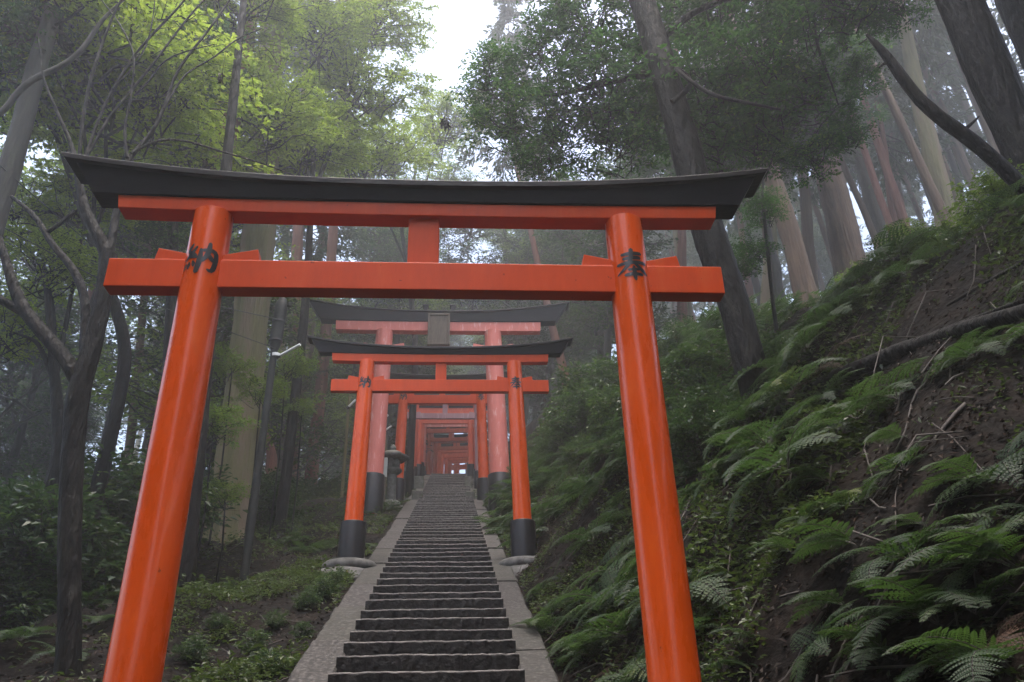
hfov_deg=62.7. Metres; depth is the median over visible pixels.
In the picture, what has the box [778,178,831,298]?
cedar tree
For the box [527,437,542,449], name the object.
fern
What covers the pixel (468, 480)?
stone block
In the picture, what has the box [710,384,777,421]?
fern
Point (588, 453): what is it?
fern
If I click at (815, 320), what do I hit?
fern
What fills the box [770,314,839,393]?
fern
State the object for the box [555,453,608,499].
fern
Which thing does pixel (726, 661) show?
fern
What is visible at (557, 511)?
fern
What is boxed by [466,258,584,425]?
leafy tree
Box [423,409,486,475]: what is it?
torii gate
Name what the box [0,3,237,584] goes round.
maple tree
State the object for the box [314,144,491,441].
leafy tree
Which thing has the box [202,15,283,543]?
cedar tree
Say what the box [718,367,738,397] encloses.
fern
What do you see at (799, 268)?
cedar tree
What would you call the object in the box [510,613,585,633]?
fern
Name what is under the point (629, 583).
fern
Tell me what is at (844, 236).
cedar tree
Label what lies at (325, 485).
shrub
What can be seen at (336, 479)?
shrub
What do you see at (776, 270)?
leafy tree
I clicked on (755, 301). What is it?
cedar tree
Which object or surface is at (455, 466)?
torii gate
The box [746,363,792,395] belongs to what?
fern
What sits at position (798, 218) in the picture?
cedar tree
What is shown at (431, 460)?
torii gate
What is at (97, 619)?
fern
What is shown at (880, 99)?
cedar tree
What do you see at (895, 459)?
fern
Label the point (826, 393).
fern
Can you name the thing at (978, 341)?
fern
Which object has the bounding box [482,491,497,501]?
fern
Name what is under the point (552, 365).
leafy tree
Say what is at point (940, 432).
fallen twigs
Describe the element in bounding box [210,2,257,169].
cedar tree
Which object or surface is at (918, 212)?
cedar tree
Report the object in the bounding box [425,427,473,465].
torii gate
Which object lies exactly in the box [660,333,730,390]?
shrub
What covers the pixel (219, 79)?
dead leaf clump
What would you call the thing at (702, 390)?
shrub
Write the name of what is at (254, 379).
tree
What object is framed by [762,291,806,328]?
fern
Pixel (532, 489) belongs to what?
fern
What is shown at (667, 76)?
ivy tree
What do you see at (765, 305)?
fern
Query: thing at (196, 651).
shrub
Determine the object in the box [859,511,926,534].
fern
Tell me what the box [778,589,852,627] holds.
fern
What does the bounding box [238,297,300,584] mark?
utility pole
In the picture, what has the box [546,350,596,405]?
leafy tree
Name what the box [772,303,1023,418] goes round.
fallen log
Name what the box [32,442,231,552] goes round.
shrub
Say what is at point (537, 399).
leafy tree
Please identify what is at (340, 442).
leafy tree
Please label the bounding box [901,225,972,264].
fern
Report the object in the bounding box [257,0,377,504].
cedar tree
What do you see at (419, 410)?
torii gate
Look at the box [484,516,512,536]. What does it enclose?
fern
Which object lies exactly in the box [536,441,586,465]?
fern
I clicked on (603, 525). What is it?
fern
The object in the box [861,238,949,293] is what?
fern
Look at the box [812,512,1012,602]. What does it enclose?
fern
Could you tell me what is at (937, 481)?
fern
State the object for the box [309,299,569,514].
torii gate
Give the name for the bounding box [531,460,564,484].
fern
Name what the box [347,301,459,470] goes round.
leafy tree
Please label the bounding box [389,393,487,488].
torii gate
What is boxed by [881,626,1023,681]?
fern
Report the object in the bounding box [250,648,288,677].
shrub
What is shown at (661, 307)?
cedar tree
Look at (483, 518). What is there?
fern
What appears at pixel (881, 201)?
cedar tree
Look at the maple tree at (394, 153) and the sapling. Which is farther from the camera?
the maple tree at (394, 153)
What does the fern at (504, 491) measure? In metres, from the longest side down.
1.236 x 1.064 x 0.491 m
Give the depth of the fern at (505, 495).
18.97 m
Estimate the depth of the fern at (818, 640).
4.29 m
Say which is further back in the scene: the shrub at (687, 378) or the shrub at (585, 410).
the shrub at (585, 410)
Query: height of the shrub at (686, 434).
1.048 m
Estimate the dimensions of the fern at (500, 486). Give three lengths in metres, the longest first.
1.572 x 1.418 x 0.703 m
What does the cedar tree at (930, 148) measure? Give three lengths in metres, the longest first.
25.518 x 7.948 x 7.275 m
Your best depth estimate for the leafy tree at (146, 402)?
22.22 m
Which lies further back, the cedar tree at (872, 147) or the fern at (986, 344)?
the cedar tree at (872, 147)
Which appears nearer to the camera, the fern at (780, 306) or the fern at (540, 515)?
the fern at (540, 515)
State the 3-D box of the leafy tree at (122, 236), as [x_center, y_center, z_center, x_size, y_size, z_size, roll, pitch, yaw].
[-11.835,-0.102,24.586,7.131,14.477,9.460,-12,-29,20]
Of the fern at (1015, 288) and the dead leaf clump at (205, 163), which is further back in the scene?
the dead leaf clump at (205, 163)
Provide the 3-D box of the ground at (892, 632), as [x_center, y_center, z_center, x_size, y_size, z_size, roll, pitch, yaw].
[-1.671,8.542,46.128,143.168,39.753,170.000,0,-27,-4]
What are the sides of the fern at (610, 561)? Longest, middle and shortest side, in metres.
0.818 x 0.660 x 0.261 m
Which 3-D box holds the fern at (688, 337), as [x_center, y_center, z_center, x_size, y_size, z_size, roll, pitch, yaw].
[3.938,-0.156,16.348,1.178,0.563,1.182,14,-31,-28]
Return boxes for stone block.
[412,490,422,498]
[414,476,423,488]
[465,476,471,487]
[465,491,474,498]
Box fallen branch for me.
[946,260,1023,305]
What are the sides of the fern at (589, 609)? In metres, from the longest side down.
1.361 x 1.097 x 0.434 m
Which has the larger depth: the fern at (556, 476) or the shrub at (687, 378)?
the fern at (556, 476)
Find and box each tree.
[0,0,124,237]
[0,0,282,227]
[0,0,294,676]
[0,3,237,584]
[0,119,238,357]
[0,140,148,579]
[0,240,79,398]
[0,260,139,496]
[0,304,119,491]
[0,373,20,421]
[1,302,146,478]
[11,42,164,323]
[49,379,116,451]
[61,238,334,479]
[66,10,390,259]
[110,234,299,479]
[115,0,239,544]
[117,0,355,173]
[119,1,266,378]
[121,324,156,456]
[129,297,164,357]
[130,349,303,462]
[176,0,246,593]
[197,397,260,563]
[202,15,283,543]
[208,246,351,478]
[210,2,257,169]
[241,0,441,538]
[253,3,331,444]
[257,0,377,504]
[267,319,368,475]
[274,99,378,463]
[282,0,416,500]
[287,298,407,482]
[299,418,336,482]
[305,306,432,468]
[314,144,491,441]
[320,370,407,481]
[325,364,351,479]
[328,83,494,496]
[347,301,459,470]
[349,256,452,438]
[353,228,463,444]
[422,180,587,344]
[426,335,485,474]
[443,0,935,417]
[444,0,571,403]
[456,335,509,439]
[465,229,589,419]
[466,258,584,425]
[471,239,596,407]
[504,300,577,420]
[506,394,530,441]
[506,394,533,426]
[516,155,580,374]
[522,163,668,361]
[532,153,689,368]
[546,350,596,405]
[556,240,652,347]
[585,349,615,369]
[586,9,897,307]
[607,1,713,324]
[613,51,692,324]
[644,175,700,325]
[645,175,701,325]
[648,258,669,335]
[655,253,702,339]
[661,0,784,300]
[688,233,758,312]
[688,251,717,316]
[690,12,810,307]
[700,217,787,296]
[709,4,817,307]
[722,176,808,302]
[723,10,818,308]
[729,186,823,262]
[741,4,902,292]
[741,8,831,264]
[751,219,791,306]
[763,1,897,238]
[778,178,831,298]
[778,182,829,294]
[782,82,872,208]
[785,20,865,282]
[794,31,912,209]
[808,172,872,289]
[812,0,1008,235]
[815,6,910,236]
[819,216,874,290]
[824,17,887,250]
[838,153,878,254]
[839,0,964,232]
[844,2,954,229]
[852,23,929,236]
[860,176,927,258]
[865,34,1023,194]
[865,36,933,215]
[866,80,927,238]
[866,151,933,239]
[868,1,1021,218]
[870,10,994,206]
[887,0,971,230]
[887,182,913,221]
[923,132,976,234]
[934,0,1023,174]
[934,5,999,152]
[939,35,999,181]
[945,133,993,207]
[952,52,983,132]
[986,0,1023,83]
[994,0,1023,69]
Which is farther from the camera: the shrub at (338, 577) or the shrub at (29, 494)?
the shrub at (29, 494)
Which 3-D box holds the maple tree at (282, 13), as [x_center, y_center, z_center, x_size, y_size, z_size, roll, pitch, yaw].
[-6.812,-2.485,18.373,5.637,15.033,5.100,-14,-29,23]
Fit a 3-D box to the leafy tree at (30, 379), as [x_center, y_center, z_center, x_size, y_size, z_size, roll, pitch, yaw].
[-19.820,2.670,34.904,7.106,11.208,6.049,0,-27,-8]
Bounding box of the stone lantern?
[384,444,409,507]
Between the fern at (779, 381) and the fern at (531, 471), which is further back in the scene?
the fern at (531, 471)
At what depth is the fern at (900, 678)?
3.49 m
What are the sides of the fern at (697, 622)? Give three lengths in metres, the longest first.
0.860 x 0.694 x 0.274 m
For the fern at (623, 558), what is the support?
on the ground at (892, 632)
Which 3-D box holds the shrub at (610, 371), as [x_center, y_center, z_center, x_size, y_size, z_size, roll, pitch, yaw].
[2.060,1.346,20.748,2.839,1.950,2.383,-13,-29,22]
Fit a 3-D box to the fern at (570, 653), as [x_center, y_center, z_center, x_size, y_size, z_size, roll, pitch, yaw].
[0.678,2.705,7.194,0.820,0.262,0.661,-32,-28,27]
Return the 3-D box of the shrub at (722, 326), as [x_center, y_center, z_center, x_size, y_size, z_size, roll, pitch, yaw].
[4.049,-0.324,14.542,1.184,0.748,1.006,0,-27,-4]
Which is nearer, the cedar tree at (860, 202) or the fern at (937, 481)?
the fern at (937, 481)
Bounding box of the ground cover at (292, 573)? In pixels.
[0,193,1023,681]
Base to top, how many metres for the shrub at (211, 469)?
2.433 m
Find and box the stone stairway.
[287,473,558,681]
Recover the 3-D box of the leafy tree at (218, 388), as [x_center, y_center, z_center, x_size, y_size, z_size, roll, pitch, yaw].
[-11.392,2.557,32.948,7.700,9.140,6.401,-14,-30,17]
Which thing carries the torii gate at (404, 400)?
on the ground at (892, 632)
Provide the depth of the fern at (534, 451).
23.67 m
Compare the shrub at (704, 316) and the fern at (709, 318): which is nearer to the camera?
the fern at (709, 318)
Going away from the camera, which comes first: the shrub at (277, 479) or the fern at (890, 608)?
the fern at (890, 608)
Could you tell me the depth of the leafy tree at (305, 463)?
57.37 m
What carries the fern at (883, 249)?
on the ground at (892, 632)
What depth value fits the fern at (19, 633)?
8.56 m
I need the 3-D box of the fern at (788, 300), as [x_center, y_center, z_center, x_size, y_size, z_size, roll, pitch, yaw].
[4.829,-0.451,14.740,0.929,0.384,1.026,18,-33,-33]
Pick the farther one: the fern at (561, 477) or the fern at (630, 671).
the fern at (561, 477)
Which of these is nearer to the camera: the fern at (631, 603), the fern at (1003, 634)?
the fern at (1003, 634)
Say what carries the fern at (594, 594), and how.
on the ground at (892, 632)
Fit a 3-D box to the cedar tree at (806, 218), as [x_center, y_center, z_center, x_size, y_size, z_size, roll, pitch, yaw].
[12.935,-10.563,38.827,8.329,23.445,6.164,9,-21,-18]
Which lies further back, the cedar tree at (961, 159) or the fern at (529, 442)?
the cedar tree at (961, 159)
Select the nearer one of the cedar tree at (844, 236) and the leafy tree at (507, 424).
the cedar tree at (844, 236)
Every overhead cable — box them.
[0,165,275,318]
[5,228,274,348]
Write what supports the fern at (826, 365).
on the ground at (892, 632)
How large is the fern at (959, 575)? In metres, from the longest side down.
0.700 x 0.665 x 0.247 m
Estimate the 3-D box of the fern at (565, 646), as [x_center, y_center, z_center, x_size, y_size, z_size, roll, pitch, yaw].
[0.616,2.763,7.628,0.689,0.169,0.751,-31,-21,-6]
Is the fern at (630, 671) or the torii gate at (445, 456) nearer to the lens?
the fern at (630, 671)
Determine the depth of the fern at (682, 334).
16.73 m
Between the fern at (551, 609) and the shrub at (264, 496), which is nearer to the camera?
the fern at (551, 609)
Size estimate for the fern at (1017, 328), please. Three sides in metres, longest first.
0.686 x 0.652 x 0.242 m
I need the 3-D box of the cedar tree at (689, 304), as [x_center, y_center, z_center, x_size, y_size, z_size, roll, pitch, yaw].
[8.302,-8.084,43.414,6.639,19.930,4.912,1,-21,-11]
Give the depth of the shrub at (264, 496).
20.20 m
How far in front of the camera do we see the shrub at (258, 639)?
8.19 m
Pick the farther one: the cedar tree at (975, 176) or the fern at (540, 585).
the cedar tree at (975, 176)
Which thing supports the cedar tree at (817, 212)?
on the ground at (892, 632)
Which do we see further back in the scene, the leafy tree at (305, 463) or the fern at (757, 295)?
the leafy tree at (305, 463)
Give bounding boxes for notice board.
[383,457,387,506]
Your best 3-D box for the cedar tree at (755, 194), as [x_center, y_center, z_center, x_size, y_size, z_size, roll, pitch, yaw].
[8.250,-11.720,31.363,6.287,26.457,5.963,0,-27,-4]
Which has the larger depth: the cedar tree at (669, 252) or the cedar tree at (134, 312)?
the cedar tree at (669, 252)
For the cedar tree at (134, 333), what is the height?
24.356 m
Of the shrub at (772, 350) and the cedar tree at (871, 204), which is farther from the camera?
the cedar tree at (871, 204)
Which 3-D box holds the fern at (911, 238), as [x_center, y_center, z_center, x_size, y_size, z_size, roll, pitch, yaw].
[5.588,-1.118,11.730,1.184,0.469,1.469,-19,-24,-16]
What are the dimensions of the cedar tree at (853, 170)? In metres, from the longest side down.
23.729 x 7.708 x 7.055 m
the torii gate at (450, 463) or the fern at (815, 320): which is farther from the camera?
the torii gate at (450, 463)
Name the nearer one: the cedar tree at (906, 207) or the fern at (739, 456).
the fern at (739, 456)
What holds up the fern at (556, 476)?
on the ground at (892, 632)
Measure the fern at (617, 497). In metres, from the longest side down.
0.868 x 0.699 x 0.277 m
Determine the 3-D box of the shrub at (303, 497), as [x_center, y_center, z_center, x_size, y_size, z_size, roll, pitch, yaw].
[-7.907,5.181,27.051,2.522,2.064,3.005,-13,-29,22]
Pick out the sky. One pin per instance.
(459, 24)
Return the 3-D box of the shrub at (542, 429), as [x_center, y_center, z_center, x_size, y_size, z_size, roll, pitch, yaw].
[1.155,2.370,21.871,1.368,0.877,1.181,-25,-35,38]
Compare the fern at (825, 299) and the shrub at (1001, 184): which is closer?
the shrub at (1001, 184)
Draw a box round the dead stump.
[265,433,276,476]
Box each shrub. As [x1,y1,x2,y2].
[0,463,44,516]
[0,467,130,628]
[0,476,129,630]
[0,477,110,552]
[0,479,53,569]
[0,550,89,629]
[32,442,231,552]
[41,539,127,608]
[84,444,247,542]
[169,634,214,664]
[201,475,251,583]
[202,611,240,630]
[203,469,292,502]
[208,340,261,545]
[220,580,242,589]
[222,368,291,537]
[231,625,272,655]
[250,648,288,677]
[255,467,314,532]
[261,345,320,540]
[261,467,303,505]
[261,608,290,628]
[262,469,310,503]
[279,397,319,532]
[288,619,316,639]
[291,585,323,609]
[295,468,348,498]
[307,479,340,499]
[307,574,343,600]
[325,567,346,587]
[326,478,347,496]
[338,567,352,575]
[529,417,559,449]
[536,420,573,451]
[537,378,609,445]
[540,351,618,422]
[559,433,595,466]
[566,393,620,427]
[576,378,623,445]
[603,428,625,463]
[622,385,714,468]
[657,318,701,356]
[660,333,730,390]
[663,365,736,414]
[667,393,739,485]
[669,381,739,471]
[671,315,695,342]
[672,315,695,330]
[696,304,717,322]
[696,394,765,444]
[710,303,770,340]
[759,328,790,367]
[828,260,869,286]
[878,217,942,244]
[921,212,972,246]
[940,163,1023,232]
[950,158,1023,228]
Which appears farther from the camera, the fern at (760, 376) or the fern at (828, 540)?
the fern at (760, 376)
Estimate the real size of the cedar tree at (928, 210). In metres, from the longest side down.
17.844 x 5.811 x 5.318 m
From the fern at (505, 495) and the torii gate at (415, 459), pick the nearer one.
the fern at (505, 495)
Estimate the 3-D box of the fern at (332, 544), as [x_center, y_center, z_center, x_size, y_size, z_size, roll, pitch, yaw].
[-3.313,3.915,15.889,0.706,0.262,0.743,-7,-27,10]
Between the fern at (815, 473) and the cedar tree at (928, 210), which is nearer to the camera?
the fern at (815, 473)
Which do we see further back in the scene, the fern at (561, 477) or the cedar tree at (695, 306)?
the cedar tree at (695, 306)
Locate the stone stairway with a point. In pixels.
(434, 594)
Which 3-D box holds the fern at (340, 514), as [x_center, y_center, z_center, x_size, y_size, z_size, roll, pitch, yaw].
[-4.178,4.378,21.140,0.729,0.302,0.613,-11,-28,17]
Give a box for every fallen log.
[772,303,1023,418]
[933,298,1023,331]
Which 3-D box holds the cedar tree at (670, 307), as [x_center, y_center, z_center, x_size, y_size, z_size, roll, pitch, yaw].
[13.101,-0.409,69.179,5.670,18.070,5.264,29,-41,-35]
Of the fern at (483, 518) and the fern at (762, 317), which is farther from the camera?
the fern at (483, 518)
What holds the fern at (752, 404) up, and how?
on the ground at (892, 632)
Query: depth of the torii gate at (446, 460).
53.78 m
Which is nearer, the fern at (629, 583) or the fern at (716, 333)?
the fern at (629, 583)
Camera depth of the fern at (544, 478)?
18.06 m
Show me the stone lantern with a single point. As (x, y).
(396, 458)
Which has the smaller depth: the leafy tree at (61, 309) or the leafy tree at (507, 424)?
the leafy tree at (61, 309)
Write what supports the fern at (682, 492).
on the ground at (892, 632)
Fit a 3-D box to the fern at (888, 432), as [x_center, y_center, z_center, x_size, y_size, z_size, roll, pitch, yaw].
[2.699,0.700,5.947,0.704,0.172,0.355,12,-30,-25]
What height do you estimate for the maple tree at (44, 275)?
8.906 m
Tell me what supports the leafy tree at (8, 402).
on the ground at (892, 632)
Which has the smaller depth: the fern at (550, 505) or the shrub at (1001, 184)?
the shrub at (1001, 184)
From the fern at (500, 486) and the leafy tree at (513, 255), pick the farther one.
the leafy tree at (513, 255)
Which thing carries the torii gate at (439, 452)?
on the ground at (892, 632)
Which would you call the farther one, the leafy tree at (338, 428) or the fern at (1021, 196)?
the leafy tree at (338, 428)
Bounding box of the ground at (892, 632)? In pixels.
[0,204,1023,681]
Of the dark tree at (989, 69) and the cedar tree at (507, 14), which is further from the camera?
the cedar tree at (507, 14)
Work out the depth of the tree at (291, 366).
18.84 m
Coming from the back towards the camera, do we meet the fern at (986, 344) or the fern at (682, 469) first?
the fern at (682, 469)
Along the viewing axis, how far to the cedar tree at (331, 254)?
32.69 m
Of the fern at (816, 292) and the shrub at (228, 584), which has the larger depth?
the fern at (816, 292)
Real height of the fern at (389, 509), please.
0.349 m
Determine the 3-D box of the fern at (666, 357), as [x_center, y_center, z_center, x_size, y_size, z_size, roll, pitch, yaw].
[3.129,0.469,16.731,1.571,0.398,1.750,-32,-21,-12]
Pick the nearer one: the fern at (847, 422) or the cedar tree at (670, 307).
the fern at (847, 422)
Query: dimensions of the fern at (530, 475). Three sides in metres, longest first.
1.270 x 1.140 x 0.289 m
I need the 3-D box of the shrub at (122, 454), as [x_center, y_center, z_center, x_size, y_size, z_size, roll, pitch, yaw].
[-6.603,2.899,15.421,2.809,2.086,3.254,-25,-35,38]
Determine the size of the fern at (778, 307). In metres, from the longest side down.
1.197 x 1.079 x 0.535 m
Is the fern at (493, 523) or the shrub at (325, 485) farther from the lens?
the shrub at (325, 485)
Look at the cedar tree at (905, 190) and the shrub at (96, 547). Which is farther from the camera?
the cedar tree at (905, 190)
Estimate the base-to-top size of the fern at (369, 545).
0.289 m
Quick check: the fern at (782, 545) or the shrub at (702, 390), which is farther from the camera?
the shrub at (702, 390)
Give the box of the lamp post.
[340,396,355,497]
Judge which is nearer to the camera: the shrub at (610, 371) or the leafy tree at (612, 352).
the shrub at (610, 371)
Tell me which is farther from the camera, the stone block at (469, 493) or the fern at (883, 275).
the stone block at (469, 493)
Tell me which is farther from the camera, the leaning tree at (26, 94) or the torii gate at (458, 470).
the torii gate at (458, 470)
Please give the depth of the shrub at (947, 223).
10.65 m
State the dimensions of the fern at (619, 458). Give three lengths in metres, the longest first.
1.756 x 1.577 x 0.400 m
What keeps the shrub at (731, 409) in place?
on the ground at (892, 632)
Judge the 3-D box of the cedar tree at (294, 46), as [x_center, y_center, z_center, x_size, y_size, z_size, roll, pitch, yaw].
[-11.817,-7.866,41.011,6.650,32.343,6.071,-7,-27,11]
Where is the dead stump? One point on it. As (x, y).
(271, 458)
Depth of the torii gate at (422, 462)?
38.95 m
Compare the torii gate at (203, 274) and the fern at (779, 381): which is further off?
the fern at (779, 381)
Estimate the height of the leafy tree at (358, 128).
14.903 m
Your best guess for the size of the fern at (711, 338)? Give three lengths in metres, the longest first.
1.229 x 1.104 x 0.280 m
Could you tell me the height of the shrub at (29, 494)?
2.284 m
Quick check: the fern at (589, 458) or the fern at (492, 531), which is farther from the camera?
the fern at (492, 531)
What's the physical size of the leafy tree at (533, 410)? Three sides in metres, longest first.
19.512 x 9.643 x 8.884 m
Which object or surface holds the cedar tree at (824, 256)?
on the ground at (892, 632)
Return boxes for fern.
[0,626,56,640]
[25,641,93,663]
[82,614,114,622]
[259,537,295,545]
[275,531,312,543]
[283,543,330,555]
[290,540,328,550]
[318,538,338,549]
[330,509,344,515]
[332,501,345,508]
[338,541,377,547]
[383,499,410,511]
[383,504,400,511]
[470,516,502,527]
[475,518,508,531]
[479,503,508,519]
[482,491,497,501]
[484,492,506,505]
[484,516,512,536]
[488,493,533,515]
[489,486,511,506]
[490,472,529,503]
[490,509,511,516]
[493,495,540,530]
[496,491,511,505]
[497,493,534,513]
[497,516,549,549]
[500,478,553,498]
[504,452,537,490]
[507,500,560,539]
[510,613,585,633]
[524,575,560,601]
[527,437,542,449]
[527,445,544,461]
[528,439,572,473]
[528,456,562,471]
[529,468,549,482]
[529,592,581,626]
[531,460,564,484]
[531,467,553,488]
[531,469,573,518]
[531,510,544,518]
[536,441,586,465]
[536,457,579,483]
[536,480,581,511]
[539,489,576,522]
[545,567,633,618]
[545,608,641,671]
[546,628,596,656]
[547,586,630,643]
[548,426,584,466]
[549,508,631,574]
[550,627,602,668]
[553,469,604,508]
[554,452,626,508]
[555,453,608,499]
[557,636,620,681]
[559,628,617,652]
[562,530,634,600]
[566,559,639,634]
[574,433,616,461]
[575,412,623,465]
[578,436,621,471]
[590,646,630,681]
[593,444,626,490]
[594,576,638,609]
[594,644,647,681]
[599,417,623,426]
[599,488,629,517]
[601,428,623,444]
[602,542,635,568]
[608,521,695,597]
[609,561,737,629]
[619,556,701,633]
[626,666,645,681]
[660,349,691,374]
[661,329,686,371]
[674,459,707,484]
[675,448,717,471]
[676,304,715,349]
[677,329,718,349]
[677,455,745,513]
[680,312,721,346]
[680,456,741,509]
[688,316,718,331]
[691,308,722,340]
[693,604,728,632]
[694,440,749,509]
[697,387,781,460]
[700,328,725,343]
[700,398,835,487]
[702,657,757,673]
[707,628,760,654]
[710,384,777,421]
[713,435,754,459]
[715,292,760,309]
[716,335,808,399]
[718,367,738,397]
[719,300,791,344]
[721,404,854,528]
[741,532,826,559]
[745,356,846,422]
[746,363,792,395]
[748,333,803,399]
[752,301,769,314]
[756,286,786,323]
[756,294,791,317]
[759,291,814,323]
[760,283,887,352]
[760,296,797,308]
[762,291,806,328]
[767,300,792,312]
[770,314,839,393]
[770,498,829,533]
[775,466,845,493]
[778,517,895,564]
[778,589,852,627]
[784,398,859,462]
[786,282,881,338]
[786,334,865,405]
[789,599,857,681]
[794,371,883,426]
[795,367,863,419]
[798,282,850,312]
[806,265,876,322]
[808,290,831,306]
[812,274,839,306]
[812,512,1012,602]
[814,624,899,681]
[816,487,886,518]
[825,575,980,654]
[834,218,959,297]
[834,356,931,428]
[859,435,930,504]
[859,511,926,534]
[860,422,907,444]
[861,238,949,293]
[874,525,1023,592]
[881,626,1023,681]
[891,567,1023,621]
[893,661,933,681]
[896,229,932,247]
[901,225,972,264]
[904,452,980,502]
[919,324,1014,390]
[922,431,1023,530]
[924,612,1023,681]
[928,334,1011,377]
[934,514,1023,610]
[962,177,1023,236]
[970,503,1023,549]
[995,322,1023,352]
[999,193,1023,214]
[1004,280,1023,303]
[1019,215,1023,243]
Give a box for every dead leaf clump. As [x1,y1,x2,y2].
[201,139,210,167]
[217,52,225,83]
[439,109,452,131]
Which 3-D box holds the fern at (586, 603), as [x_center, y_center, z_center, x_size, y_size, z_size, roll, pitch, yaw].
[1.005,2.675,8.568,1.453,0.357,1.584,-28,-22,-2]
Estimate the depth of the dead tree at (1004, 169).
8.76 m
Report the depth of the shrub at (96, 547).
12.18 m
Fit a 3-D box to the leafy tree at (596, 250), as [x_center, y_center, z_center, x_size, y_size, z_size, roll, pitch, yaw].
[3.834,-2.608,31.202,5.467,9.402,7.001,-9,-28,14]
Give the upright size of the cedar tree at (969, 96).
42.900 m
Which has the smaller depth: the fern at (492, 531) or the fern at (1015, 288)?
the fern at (1015, 288)
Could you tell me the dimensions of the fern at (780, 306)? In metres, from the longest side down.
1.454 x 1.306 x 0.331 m
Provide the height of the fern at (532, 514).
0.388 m
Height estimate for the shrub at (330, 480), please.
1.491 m
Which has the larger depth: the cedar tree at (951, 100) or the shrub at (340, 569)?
the cedar tree at (951, 100)
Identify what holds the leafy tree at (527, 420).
on the ground at (892, 632)
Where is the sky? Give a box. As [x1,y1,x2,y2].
[0,0,1023,479]
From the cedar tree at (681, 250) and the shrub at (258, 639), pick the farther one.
the cedar tree at (681, 250)
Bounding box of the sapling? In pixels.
[730,154,792,341]
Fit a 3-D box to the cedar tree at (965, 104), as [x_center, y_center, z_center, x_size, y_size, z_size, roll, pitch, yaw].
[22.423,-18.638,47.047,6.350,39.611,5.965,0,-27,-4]
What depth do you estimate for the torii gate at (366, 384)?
14.06 m
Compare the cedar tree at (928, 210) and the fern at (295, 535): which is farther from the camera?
the cedar tree at (928, 210)
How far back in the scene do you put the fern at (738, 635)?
5.03 m
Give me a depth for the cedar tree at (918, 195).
55.96 m
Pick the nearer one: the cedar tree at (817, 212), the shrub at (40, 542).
the shrub at (40, 542)
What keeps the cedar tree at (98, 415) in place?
on the ground at (892, 632)
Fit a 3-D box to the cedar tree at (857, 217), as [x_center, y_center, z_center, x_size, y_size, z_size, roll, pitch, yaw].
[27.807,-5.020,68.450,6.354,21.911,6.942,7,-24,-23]
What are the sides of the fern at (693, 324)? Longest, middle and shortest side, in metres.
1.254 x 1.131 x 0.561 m
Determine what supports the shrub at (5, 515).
on the ground at (892, 632)
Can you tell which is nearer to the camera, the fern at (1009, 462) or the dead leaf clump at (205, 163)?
the fern at (1009, 462)
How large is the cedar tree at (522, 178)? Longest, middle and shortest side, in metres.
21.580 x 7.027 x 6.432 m
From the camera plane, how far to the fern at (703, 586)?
5.99 m
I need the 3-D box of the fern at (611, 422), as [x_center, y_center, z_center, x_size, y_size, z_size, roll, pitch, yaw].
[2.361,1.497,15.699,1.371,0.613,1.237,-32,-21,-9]
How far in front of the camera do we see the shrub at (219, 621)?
9.53 m
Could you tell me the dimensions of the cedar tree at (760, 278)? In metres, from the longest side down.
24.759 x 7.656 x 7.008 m
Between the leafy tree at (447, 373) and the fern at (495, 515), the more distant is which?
the leafy tree at (447, 373)
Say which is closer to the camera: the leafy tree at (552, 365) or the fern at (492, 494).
the fern at (492, 494)
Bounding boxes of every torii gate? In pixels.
[61,152,768,681]
[306,335,573,577]
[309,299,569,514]
[388,371,506,502]
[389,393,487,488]
[405,405,486,485]
[408,404,486,475]
[408,405,486,478]
[421,424,467,475]
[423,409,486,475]
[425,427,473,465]
[426,422,487,474]
[426,424,487,474]
[433,431,487,473]
[437,436,487,473]
[440,443,467,473]
[444,447,488,473]
[444,450,488,473]
[452,453,488,473]
[452,468,466,472]
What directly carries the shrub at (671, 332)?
on the ground at (892, 632)
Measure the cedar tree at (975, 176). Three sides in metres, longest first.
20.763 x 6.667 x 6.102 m
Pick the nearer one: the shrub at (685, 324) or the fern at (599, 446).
the fern at (599, 446)
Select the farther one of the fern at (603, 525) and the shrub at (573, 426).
the shrub at (573, 426)
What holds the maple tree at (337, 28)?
on the ground at (892, 632)
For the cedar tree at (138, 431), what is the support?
on the ground at (892, 632)
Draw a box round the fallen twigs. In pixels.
[34,202,1023,681]
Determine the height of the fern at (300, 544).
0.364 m
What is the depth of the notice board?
23.59 m
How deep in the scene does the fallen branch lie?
7.54 m
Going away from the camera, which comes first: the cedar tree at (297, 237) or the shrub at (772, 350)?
the shrub at (772, 350)
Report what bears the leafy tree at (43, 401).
on the ground at (892, 632)
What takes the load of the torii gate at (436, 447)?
on the ground at (892, 632)
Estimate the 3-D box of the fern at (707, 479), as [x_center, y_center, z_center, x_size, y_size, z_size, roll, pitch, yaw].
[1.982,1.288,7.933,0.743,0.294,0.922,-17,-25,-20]
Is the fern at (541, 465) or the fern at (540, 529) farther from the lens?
the fern at (541, 465)
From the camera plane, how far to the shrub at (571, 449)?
17.23 m
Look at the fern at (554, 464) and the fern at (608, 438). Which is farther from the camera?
the fern at (554, 464)
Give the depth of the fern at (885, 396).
6.69 m
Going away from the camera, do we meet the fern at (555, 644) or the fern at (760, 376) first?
the fern at (555, 644)
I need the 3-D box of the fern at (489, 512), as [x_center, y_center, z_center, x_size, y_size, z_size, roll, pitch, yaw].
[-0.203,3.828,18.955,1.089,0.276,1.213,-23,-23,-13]
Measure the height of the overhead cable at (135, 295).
0.389 m

